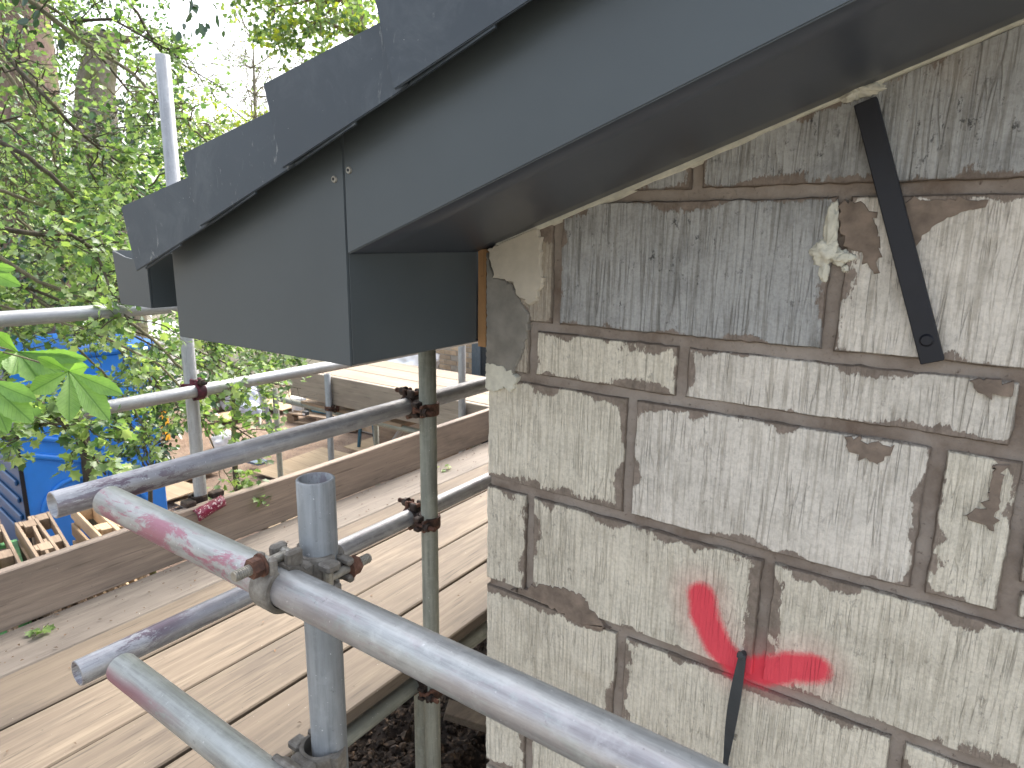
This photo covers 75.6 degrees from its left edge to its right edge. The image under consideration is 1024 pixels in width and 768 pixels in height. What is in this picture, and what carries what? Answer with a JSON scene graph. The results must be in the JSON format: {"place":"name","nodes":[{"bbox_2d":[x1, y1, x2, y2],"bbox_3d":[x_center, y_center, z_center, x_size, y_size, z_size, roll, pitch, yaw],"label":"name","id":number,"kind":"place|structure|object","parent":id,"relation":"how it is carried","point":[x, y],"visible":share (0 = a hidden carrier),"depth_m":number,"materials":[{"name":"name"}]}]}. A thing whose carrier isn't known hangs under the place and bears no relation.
{"place":"outdoors","nodes":[
{"label":"outdoors","id":0,"kind":"place"},
{"bbox_2d":[0,284,391,599],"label":"ground","id":1,"kind":"structure","parent":0,"point":[340,443],"depth_m":10.40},
{"bbox_2d":[0,524,20,631],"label":"pallet","id":2,"kind":"object","parent":1,"relation":"on","point":[9,556],"visible":0.09,"depth_m":4.58,"materials":[{"name":"beige wood"}]},
{"bbox_2d":[0,539,31,634],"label":"green crate","id":3,"kind":"object","parent":1,"relation":"on","point":[14,543],"visible":0.05,"depth_m":4.94,"materials":[{"name":"paint"}]},
{"bbox_2d":[14,518,65,621],"bbox_3d":[-3.353,1.641,4.791,1.200,1.000,0.144,13,15,43],"label":"pallet","id":4,"kind":"object","parent":1,"relation":"on","point":[24,533],"visible":0.2,"depth_m":4.87,"materials":[{"name":"beige wood"}]},
{"bbox_2d":[27,511,80,609],"bbox_3d":[-3.344,1.616,4.932,0.144,1.000,1.200,-14,19,-41],"label":"pallet","id":5,"kind":"object","parent":1,"relation":"on","point":[46,520],"visible":0.16,"depth_m":4.98,"materials":[{"name":"beige wood"}]},
{"bbox_2d":[0,0,136,334],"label":"tree","id":6,"kind":"object","parent":1,"relation":"on","point":[48,48],"visible":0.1,"depth_m":7.14,"materials":[{"name":"green plant"}]},
{"bbox_2d":[0,333,167,545],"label":"site toilet","id":7,"kind":"object","parent":1,"relation":"on","point":[23,495],"visible":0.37,"depth_m":6.25,"materials":[{"name":"blue plastic"}]},
{"bbox_2d":[0,73,189,538],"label":"bush","id":8,"kind":"object","parent":1,"relation":"on","point":[92,115],"visible":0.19,"depth_m":6.69,"materials":[{"name":"green plant"}]},
{"bbox_2d":[71,508,125,602],"bbox_3d":[-3.142,1.572,5.113,1.200,1.000,0.144,12,14,42],"label":"pallet","id":9,"kind":"object","parent":1,"relation":"on","point":[104,525],"visible":0.11,"depth_m":5.17,"materials":[{"name":"beige wood"}]},
{"bbox_2d":[50,0,191,443],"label":"tree","id":10,"kind":"object","parent":1,"relation":"on","point":[111,84],"visible":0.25,"depth_m":9.56,"materials":[{"name":"plant"}]},
{"bbox_2d":[110,520,146,584],"bbox_3d":[-2.992,1.557,5.211,0.144,1.000,1.200,-12,18,-42],"label":"pallet","id":11,"kind":"object","parent":1,"relation":"on","point":[121,527],"depth_m":4.97,"materials":[{"name":"beige wood"}]},
{"bbox_2d":[65,115,203,320],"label":"woodland","id":12,"kind":"object","parent":1,"relation":"on","point":[154,173],"depth_m":19.86,"materials":[{"name":"green plant"}]},
{"bbox_2d":[83,320,198,408],"bbox_3d":[-7.306,-0.158,11.050,3.650,1.740,1.820,4,13,14],"label":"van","id":13,"kind":"object","parent":1,"relation":"on","point":[150,327],"depth_m":10.69,"materials":[{"name":"white metal"}]},
{"bbox_2d":[84,344,225,574],"bbox_3d":[-2.684,0.909,4.986,0.997,2.408,0.955,0,12,-3],"label":"bush","id":14,"kind":"object","parent":1,"relation":"on","point":[157,415],"visible":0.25,"depth_m":4.72,"materials":[{"name":"green plant"}]},
{"bbox_2d":[0,0,314,507],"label":"hawthorn tree","id":15,"kind":"object","parent":1,"relation":"on","point":[105,211],"visible":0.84,"depth_m":2.99,"materials":[{"name":"green plant"}]},
{"bbox_2d":[2,0,80,75],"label":"holly spray","id":16,"kind":"object","parent":15,"relation":"hanging from","point":[35,17],"visible":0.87,"depth_m":3.19,"materials":[{"name":"green plant"}]},
{"bbox_2d":[168,0,224,45],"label":"holly spray","id":17,"kind":"object","parent":15,"relation":"hanging from","point":[201,29],"visible":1,"depth_m":3.01,"materials":[{"name":"green plant"}]},
{"bbox_2d":[160,411,170,439],"bbox_3d":[-5.713,0.644,10.342,0.560,0.540,0.400,3,13,12],"label":"crate","id":18,"kind":"object","parent":1,"relation":"on","point":[168,436],"visible":0.04,"depth_m":10.40,"materials":[{"name":"orange plastic"}]},
{"bbox_2d":[165,481,193,501],"bbox_3d":[-4.307,1.319,8.290,0.700,0.018,0.500,8,15,31],"label":"ply sheet","id":19,"kind":"object","parent":1,"relation":"on","point":[178,490],"visible":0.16,"depth_m":8.22,"materials":[{"name":"beige wood"}]},
{"bbox_2d":[154,53,206,496],"bbox_3d":[-1.259,0.710,2.715,0.052,3.812,0.048,-6,14,-28],"label":"scaffold tube","id":20,"kind":"object","parent":1,"relation":"on","point":[167,113],"visible":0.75,"depth_m":2.38,"materials":[{"name":"silver metal"}]},
{"bbox_2d":[0,304,177,326],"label":"scaffold tube","id":21,"kind":"object","parent":20,"relation":"attached to","point":[11,318],"depth_m":2.11,"materials":[{"name":"silver metal"}]},
{"bbox_2d":[0,263,122,433],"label":"chestnut sprig","id":22,"kind":"object","parent":21,"relation":"hanging from","point":[41,371],"visible":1,"depth_m":1.56,"materials":[{"name":"green plant"}]},
{"bbox_2d":[8,342,477,433],"bbox_3d":[-1.222,0.031,2.502,0.048,0.048,3.800,9,15,34],"label":"scaffold tube","id":23,"kind":"object","parent":20,"relation":"attached to","point":[157,398],"visible":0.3,"depth_m":2.58,"materials":[{"name":"silver metal"}]},
{"bbox_2d":[180,378,207,400],"bbox_3d":[-1.220,0.014,2.548,0.173,0.087,0.088,9,15,34],"label":"scaffold coupler","id":24,"kind":"object","parent":23,"relation":"attached to","point":[200,384],"visible":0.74,"depth_m":2.51,"materials":[{"name":"paint"}]},
{"bbox_2d":[174,488,229,507],"bbox_3d":[-3.500,1.453,7.928,0.950,0.025,0.620,9,15,34],"label":"ply sheet","id":25,"kind":"object","parent":1,"relation":"on","point":[178,502],"visible":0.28,"depth_m":8.02,"materials":[{"name":"beige wood"}]},
{"bbox_2d":[139,84,267,410],"bbox_3d":[-5.325,-2.507,12.253,2.210,5.881,1.893,2,12,5],"label":"tree","id":26,"kind":"object","parent":1,"relation":"on","point":[235,124],"visible":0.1,"depth_m":11.84,"materials":[{"name":"green plant"}]},
{"bbox_2d":[210,430,239,447],"bbox_3d":[-4.430,0.876,10.198,0.409,0.310,0.411,-7,15,-33],"label":"sack","id":27,"kind":"object","parent":1,"relation":"on","point":[217,441],"visible":0.38,"depth_m":10.03,"materials":[{"name":"white plastic"}]},
{"bbox_2d":[159,313,306,490],"bbox_3d":[-3.125,0.200,7.834,0.934,2.555,1.810,12,17,41],"label":"bush","id":28,"kind":"object","parent":1,"relation":"on","point":[257,359],"visible":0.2,"depth_m":7.53,"materials":[{"name":"green plant"}]},
{"bbox_2d":[135,0,332,371],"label":"tree","id":29,"kind":"object","parent":1,"relation":"on","point":[254,93],"visible":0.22,"depth_m":15.03,"materials":[{"name":"plant"}]},
{"bbox_2d":[220,386,260,410],"bbox_3d":[-5.080,0.262,12.458,0.780,0.673,0.783,9,15,34],"label":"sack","id":30,"kind":"object","parent":1,"relation":"on","point":[223,405],"visible":0.14,"depth_m":12.24,"materials":[{"name":"white plastic"}]},
{"bbox_2d":[239,400,261,416],"bbox_3d":[-4.776,0.459,11.963,0.455,0.313,0.479,9,15,34],"label":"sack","id":31,"kind":"object","parent":1,"relation":"on","point":[256,404],"visible":0.32,"depth_m":11.85,"materials":[{"name":"white plastic"}]},
{"bbox_2d":[272,388,285,522],"bbox_3d":[-2.073,0.967,5.939,0.048,1.900,0.048,9,15,34],"label":"scaffold tube","id":32,"kind":"object","parent":1,"relation":"on","point":[279,459],"visible":0.32,"depth_m":5.84,"materials":[{"name":"grey metal"}]},
{"bbox_2d":[267,516,297,527],"bbox_3d":[-2.847,1.492,7.763,0.950,0.018,0.600,9,15,34],"label":"ply sheet","id":33,"kind":"object","parent":1,"relation":"on","point":[280,522],"depth_m":7.40,"materials":[{"name":"beige wood"}]},
{"bbox_2d":[267,392,307,410],"bbox_3d":[-4.323,0.313,12.911,0.900,0.034,1.300,7,14,27],"label":"ply sheet","id":34,"kind":"object","parent":1,"relation":"on","point":[284,407],"visible":0.18,"depth_m":12.53,"materials":[{"name":"beige wood"}]},
{"bbox_2d":[215,0,379,71],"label":"tree","id":35,"kind":"object","parent":1,"relation":"on","point":[352,17],"visible":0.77,"depth_m":11.99,"materials":[{"name":"green plant"}]},
{"bbox_2d":[253,447,348,478],"bbox_3d":[-2.579,1.180,9.165,1.500,0.033,1.250,8,14,31],"label":"ply sheet","id":36,"kind":"object","parent":1,"relation":"on","point":[306,460],"visible":0.32,"depth_m":9.39,"materials":[{"name":"beige wood"}]},
{"bbox_2d":[247,458,266,465],"bbox_3d":[-3.585,1.091,9.290,0.260,0.035,0.180,8,14,28],"label":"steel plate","id":37,"kind":"object","parent":36,"relation":"on","point":[253,462],"visible":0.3,"depth_m":9.22,"materials":[{"name":"grey metal"}]},
{"bbox_2d":[295,472,348,767],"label":"scaffold tube","id":38,"kind":"object","parent":1,"relation":"on","point":[317,512],"visible":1,"depth_m":0.87,"materials":[{"name":"grey metal"}]},
{"bbox_2d":[272,729,346,767],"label":"scaffold coupler","id":39,"kind":"object","parent":38,"relation":"attached to","point":[300,746],"visible":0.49,"depth_m":0.89,"materials":[{"name":"metal"}]},
{"bbox_2d":[106,653,282,767],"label":"scaffold tube","id":40,"kind":"object","parent":39,"relation":"attached to","point":[212,738],"visible":1,"depth_m":0.95,"materials":[{"name":"silver metal"}]},
{"bbox_2d":[93,486,731,767],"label":"scaffold tube","id":41,"kind":"object","parent":38,"relation":"attached to","point":[579,731],"visible":1,"depth_m":0.65,"materials":[{"name":"grey metal"}]},
{"bbox_2d":[231,540,371,616],"bbox_3d":[-0.265,0.237,0.830,0.088,0.087,0.173,9,15,34],"label":"scaffold coupler","id":42,"kind":"object","parent":41,"relation":"attached to","point":[260,569],"visible":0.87,"depth_m":0.80,"materials":[{"name":"grey metal"}]},
{"bbox_2d":[286,410,357,431],"bbox_3d":[-3.054,0.537,11.819,1.440,0.173,1.200,6,13,22],"label":"pallet","id":43,"kind":"object","parent":1,"relation":"on","point":[292,416],"visible":0.19,"depth_m":11.49,"materials":[{"name":"brown wood"}]},
{"bbox_2d":[324,373,333,460],"bbox_3d":[-1.430,0.981,5.288,0.048,2.170,0.048,9,15,34],"label":"scaffold tube","id":44,"kind":"object","parent":1,"relation":"on","point":[328,401],"visible":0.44,"depth_m":5.09,"materials":[{"name":"grey metal"}]},
{"bbox_2d":[324,404,339,412],"bbox_3d":[-1.395,0.187,5.137,0.088,0.087,0.173,9,15,34],"label":"scaffold coupler","id":45,"kind":"object","parent":44,"relation":"attached to","point":[332,408],"visible":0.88,"depth_m":5.10,"materials":[{"name":"metal"}]},
{"bbox_2d":[277,397,480,447],"bbox_3d":[-1.062,0.282,5.009,2.250,0.050,0.048,9,15,34],"label":"scaffold tube","id":46,"kind":"object","parent":45,"relation":"attached to","point":[407,429],"visible":0.29,"depth_m":5.19,"materials":[{"name":"grey metal"}]},
{"bbox_2d":[301,399,415,426],"bbox_3d":[-1.165,0.201,5.278,1.140,0.035,0.380,9,15,34],"label":"scaffold board","id":47,"kind":"object","parent":46,"relation":"on","point":[345,410],"visible":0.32,"depth_m":5.16,"materials":[{"name":"brown wood"}]},
{"bbox_2d":[346,365,488,393],"bbox_3d":[-0.272,0.041,4.786,3.170,0.041,0.229,9,15,34],"label":"scaffold board","id":48,"kind":"object","parent":47,"relation":"on","point":[411,376],"visible":0.22,"depth_m":5.19,"materials":[{"name":"beige wood"}]},
{"bbox_2d":[344,437,373,450],"bbox_3d":[-1.974,0.931,10.164,0.800,0.029,0.900,9,15,34],"label":"ply sheet","id":49,"kind":"object","parent":1,"relation":"on","point":[366,443],"visible":0.24,"depth_m":10.08,"materials":[{"name":"beige wood"}]},
{"bbox_2d":[357,425,373,446],"bbox_3d":[-2.019,0.704,10.027,0.501,0.663,0.599,9,15,34],"label":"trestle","id":50,"kind":"object","parent":1,"relation":"on","point":[359,437],"visible":0.03,"depth_m":9.96,"materials":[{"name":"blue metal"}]},
{"bbox_2d":[373,425,379,485],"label":"scaffold tube","id":51,"kind":"object","parent":1,"relation":"on","point":[376,434],"depth_m":5.80,"materials":[{"name":"grey metal"}]},
{"bbox_2d":[392,431,402,439],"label":"scaffold tube","id":52,"kind":"object","parent":1,"relation":"on","point":[398,434],"visible":0.15,"depth_m":5.48,"materials":[{"name":"grey metal"}]},
{"bbox_2d":[362,344,471,448],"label":"brick wall","id":53,"kind":"structure","parent":1,"relation":"on","point":[448,360],"depth_m":9.66,"materials":[{"name":"brown brick"}]},
{"bbox_2d":[472,343,487,443],"bbox_3d":[-0.320,-0.506,9.132,0.671,3.450,0.130,9,15,34],"label":"window frame","id":54,"kind":"object","parent":53,"relation":"attached to","point":[479,357],"visible":0.09,"depth_m":9.27,"materials":[{"name":"grey plastic"}]},
{"bbox_2d":[348,621,486,767],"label":"soil bank","id":55,"kind":"structure","parent":1,"relation":"on","point":[476,761],"depth_m":3.09,"materials":[{"name":"brown soil"}]},
{"bbox_2d":[311,624,489,767],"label":"soil clods","id":56,"kind":"object","parent":55,"relation":"on","point":[392,746],"visible":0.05,"depth_m":3.04,"materials":[{"name":"brown soil"}]},
{"bbox_2d":[443,699,485,732],"bbox_3d":[-0.172,1.547,3.055,0.279,0.103,0.100,2,12,6],"label":"wood offcut","id":57,"kind":"object","parent":55,"relation":"on","point":[456,712],"visible":0.54,"depth_m":3.02,"materials":[{"name":"brown wood"}]},
{"bbox_2d":[414,693,424,767],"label":"scaffold tube","id":58,"kind":"object","parent":1,"relation":"on","point":[419,718],"depth_m":2.21,"materials":[{"name":"grey metal"}]},
{"bbox_3d":[-0.286,0.918,2.198,0.087,0.173,0.088,9,15,34],"label":"scaffold coupler","id":59,"kind":"object","parent":58,"relation":"attached to","visible":0},
{"bbox_2d":[50,523,487,767],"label":"scaffold board","id":60,"kind":"object","parent":59,"relation":"on","point":[241,688],"visible":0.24,"depth_m":1.88,"materials":[{"name":"brown wood"}]},
{"bbox_2d":[165,562,490,767],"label":"scaffold board","id":61,"kind":"object","parent":59,"relation":"on","point":[273,726],"visible":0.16,"depth_m":1.87,"materials":[{"name":"brown wood"}]},
{"bbox_2d":[418,350,440,767],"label":"scaffold tube","id":62,"kind":"object","parent":1,"relation":"on","point":[428,463],"depth_m":1.88,"materials":[{"name":"grey metal"}]},
{"bbox_2d":[47,377,488,518],"bbox_3d":[-0.001,-0.024,2.256,0.048,0.048,2.775,-31,-8,36],"label":"scaffold tube","id":63,"kind":"object","parent":62,"relation":"attached to","point":[66,501],"visible":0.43,"depth_m":1.40,"materials":[{"name":"grey metal"}]},
{"bbox_2d":[71,473,490,685],"bbox_3d":[-0.006,0.302,2.328,0.050,0.049,2.775,36,28,25],"label":"scaffold tube","id":64,"kind":"object","parent":62,"relation":"attached to","point":[90,667],"visible":0.46,"depth_m":1.40,"materials":[{"name":"grey metal"}]},
{"bbox_2d":[347,620,486,746],"bbox_3d":[-0.358,0.943,1.951,0.048,0.048,4.000,9,15,34],"label":"scaffold tube","id":65,"kind":"object","parent":62,"relation":"attached to","point":[361,725],"visible":0.31,"depth_m":1.93,"materials":[{"name":"grey metal"}]},
{"bbox_2d":[414,679,442,703],"bbox_3d":[-0.273,0.920,2.027,0.173,0.087,0.088,9,15,34],"label":"scaffold coupler","id":66,"kind":"object","parent":65,"relation":"attached to","point":[432,695],"visible":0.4,"depth_m":1.98,"materials":[{"name":"metal"}]},
{"bbox_2d":[395,386,439,418],"bbox_3d":[-0.264,0.057,1.839,0.173,0.087,0.088,9,15,34],"label":"scaffold coupler","id":67,"kind":"object","parent":62,"relation":"attached to","point":[419,410],"visible":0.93,"depth_m":1.81,"materials":[{"name":"metal"}]},
{"bbox_2d":[398,497,440,532],"bbox_3d":[-0.269,0.384,1.911,0.173,0.087,0.088,9,15,34],"label":"scaffold coupler","id":68,"kind":"object","parent":62,"relation":"attached to","point":[420,524],"visible":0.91,"depth_m":1.88,"materials":[{"name":"metal"}]},
{"bbox_2d":[458,345,465,452],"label":"scaffold tube","id":69,"kind":"object","parent":1,"relation":"on","point":[461,376],"visible":0.05,"depth_m":4.26,"materials":[{"name":"silver metal"}]},
{"bbox_2d":[112,0,1023,767],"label":"house","id":70,"kind":"structure","parent":1,"relation":"on","point":[640,250],"depth_m":0.97,"materials":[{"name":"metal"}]},
{"bbox_2d":[723,650,746,765],"bbox_3d":[0.371,0.647,1.128,0.021,0.430,0.026,9,15,34],"label":"hanging strip","id":71,"kind":"object","parent":70,"relation":"hanging from","point":[733,707],"visible":0.98,"depth_m":1.10,"materials":[{"name":"grey plastic"}]},
{"bbox_2d":[854,96,944,364],"bbox_3d":[0.504,-0.197,0.858,0.141,0.338,0.018,9,15,34],"label":"restraint strap","id":72,"kind":"object","parent":70,"relation":"attached to","point":[894,213],"visible":1,"depth_m":0.85,"materials":[{"name":"black metal"}]},
{"label":"prop tube","id":73,"kind":"object","parent":1,"relation":"on","visible":0},
{"bbox_2d":[215,411,256,420],"bbox_3d":[-4.968,0.550,11.767,0.500,0.028,0.800,8,15,31],"label":"ply sheet","id":74,"kind":"object","parent":73,"relation":"on","point":[225,415],"visible":0.24,"depth_m":11.68,"materials":[{"name":"beige wood"}]},
{"bbox_2d":[50,0,377,184],"label":"sky","id":75,"kind":"structure","parent":0,"point":[178,14],"materials":[{"name":"white"}]},
{"bbox_2d":[0,491,487,767],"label":"scaffold board","id":76,"kind":"object","parent":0,"point":[49,737],"visible":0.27,"depth_m":1.97,"materials":[{"name":"brown wood"}]},
{"bbox_2d":[0,463,488,730],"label":"scaffold board","id":77,"kind":"object","parent":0,"point":[35,688],"visible":0.27,"depth_m":1.99,"materials":[{"name":"brown wood"}]},
{"bbox_2d":[256,386,273,432],"bbox_3d":[-3.949,0.396,10.568,0.100,0.981,0.391,1,12,2],"label":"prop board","id":78,"kind":"object","parent":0,"point":[266,408],"visible":0.14,"depth_m":10.54,"materials":[{"name":"beige wood"}]},
{"bbox_2d":[289,396,305,410],"bbox_3d":[-3.812,0.349,11.781,0.300,0.247,0.300,9,15,34],"label":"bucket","id":79,"kind":"object","parent":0,"point":[293,407],"visible":0.38,"depth_m":11.68,"materials":[{"name":"white plastic"}]},
{"bbox_2d":[302,410,308,414],"bbox_3d":[-3.572,0.511,11.426,0.100,0.090,0.082,9,15,34],"label":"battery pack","id":80,"kind":"object","parent":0,"point":[305,412],"visible":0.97,"depth_m":11.39,"materials":[{"name":"grey plastic"}]},
{"bbox_2d":[304,408,325,413],"bbox_3d":[-3.359,0.447,11.544,0.645,0.171,0.150,7,14,26],"label":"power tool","id":81,"kind":"object","parent":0,"point":[313,411],"visible":0.21,"depth_m":11.54,"materials":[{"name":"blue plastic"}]},
{"bbox_2d":[387,353,439,368],"bbox_3d":[-1.302,-0.285,8.740,0.669,0.399,0.755,9,15,34],"label":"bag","id":82,"kind":"object","parent":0,"point":[411,360],"visible":0.17,"depth_m":8.45,"materials":[{"name":"white plastic"}]},
{"bbox_2d":[379,424,468,478],"bbox_3d":[-1.226,0.569,8.915,1.100,1.420,0.700,9,15,34],"label":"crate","id":83,"kind":"object","parent":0,"point":[386,434],"depth_m":8.80,"materials":[{"name":"brown wood"}]},
{"bbox_2d":[366,361,483,381],"bbox_3d":[-0.127,0.004,4.963,3.140,0.040,0.228,9,15,34],"label":"scaffold board","id":84,"kind":"object","parent":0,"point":[414,369],"visible":0.26,"depth_m":5.37,"materials":[{"name":"beige wood"}]},
{"bbox_2d":[437,400,488,424],"bbox_3d":[0.153,0.300,4.078,1.815,0.223,0.038,9,15,34],"label":"toe board","id":85,"kind":"object","parent":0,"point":[448,412],"depth_m":4.42,"materials":[{"name":"brown wood"}]},
{"bbox_2d":[322,369,488,404],"bbox_3d":[-0.417,0.079,4.609,3.200,0.040,0.228,9,15,34],"label":"scaffold board","id":86,"kind":"object","parent":85,"relation":"on","point":[481,398],"visible":0.27,"depth_m":4.96,"materials":[{"name":"beige wood"}]},
{"bbox_2d":[290,373,418,423],"bbox_3d":[-1.201,0.079,4.999,1.480,0.223,0.038,9,15,34],"label":"toe board","id":87,"kind":"object","parent":86,"relation":"attached to","point":[352,394],"visible":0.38,"depth_m":5.00,"materials":[{"name":"brown wood"}]},
{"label":"scaffold tube","id":88,"kind":"object","parent":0,"visible":0},
{"bbox_2d":[0,442,488,678],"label":"scaffold board","id":89,"kind":"object","parent":88,"relation":"on","point":[127,603],"visible":0.41,"depth_m":2.35,"materials":[{"name":"brown wood"}]},
{"bbox_2d":[24,623,55,638],"bbox_3d":[-1.491,0.781,2.087,0.061,0.038,0.080,9,15,34],"label":"fallen sprig","id":90,"kind":"object","parent":89,"relation":"on","point":[45,629],"visible":1,"depth_m":2.09,"materials":[{"name":"green plant"}]},
{"bbox_2d":[0,408,488,632],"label":"toe board","id":91,"kind":"object","parent":89,"relation":"attached to","point":[40,586],"visible":0.8,"depth_m":2.56,"materials":[{"name":"brown wood"}]},
{"bbox_2d":[180,488,223,507],"bbox_3d":[-1.251,0.458,2.656,0.089,0.030,0.170,9,15,34],"label":"toe board clamp","id":92,"kind":"object","parent":91,"relation":"attached to","point":[191,501],"visible":0.89,"depth_m":2.63,"materials":[{"name":"metal"}]},
{"bbox_2d":[193,495,225,521],"bbox_3d":[-1.200,0.490,2.611,0.056,0.064,0.121,9,15,34],"label":"sleeve","id":93,"kind":"object","parent":91,"relation":"on","point":[204,511],"visible":1,"depth_m":2.60,"materials":[{"name":"fabric"}]},
{"bbox_2d":[0,445,488,752],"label":"leaf litter","id":94,"kind":"object","parent":89,"relation":"on","point":[206,592],"visible":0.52,"depth_m":2.30,"materials":[{"name":"plant"}]}
]}

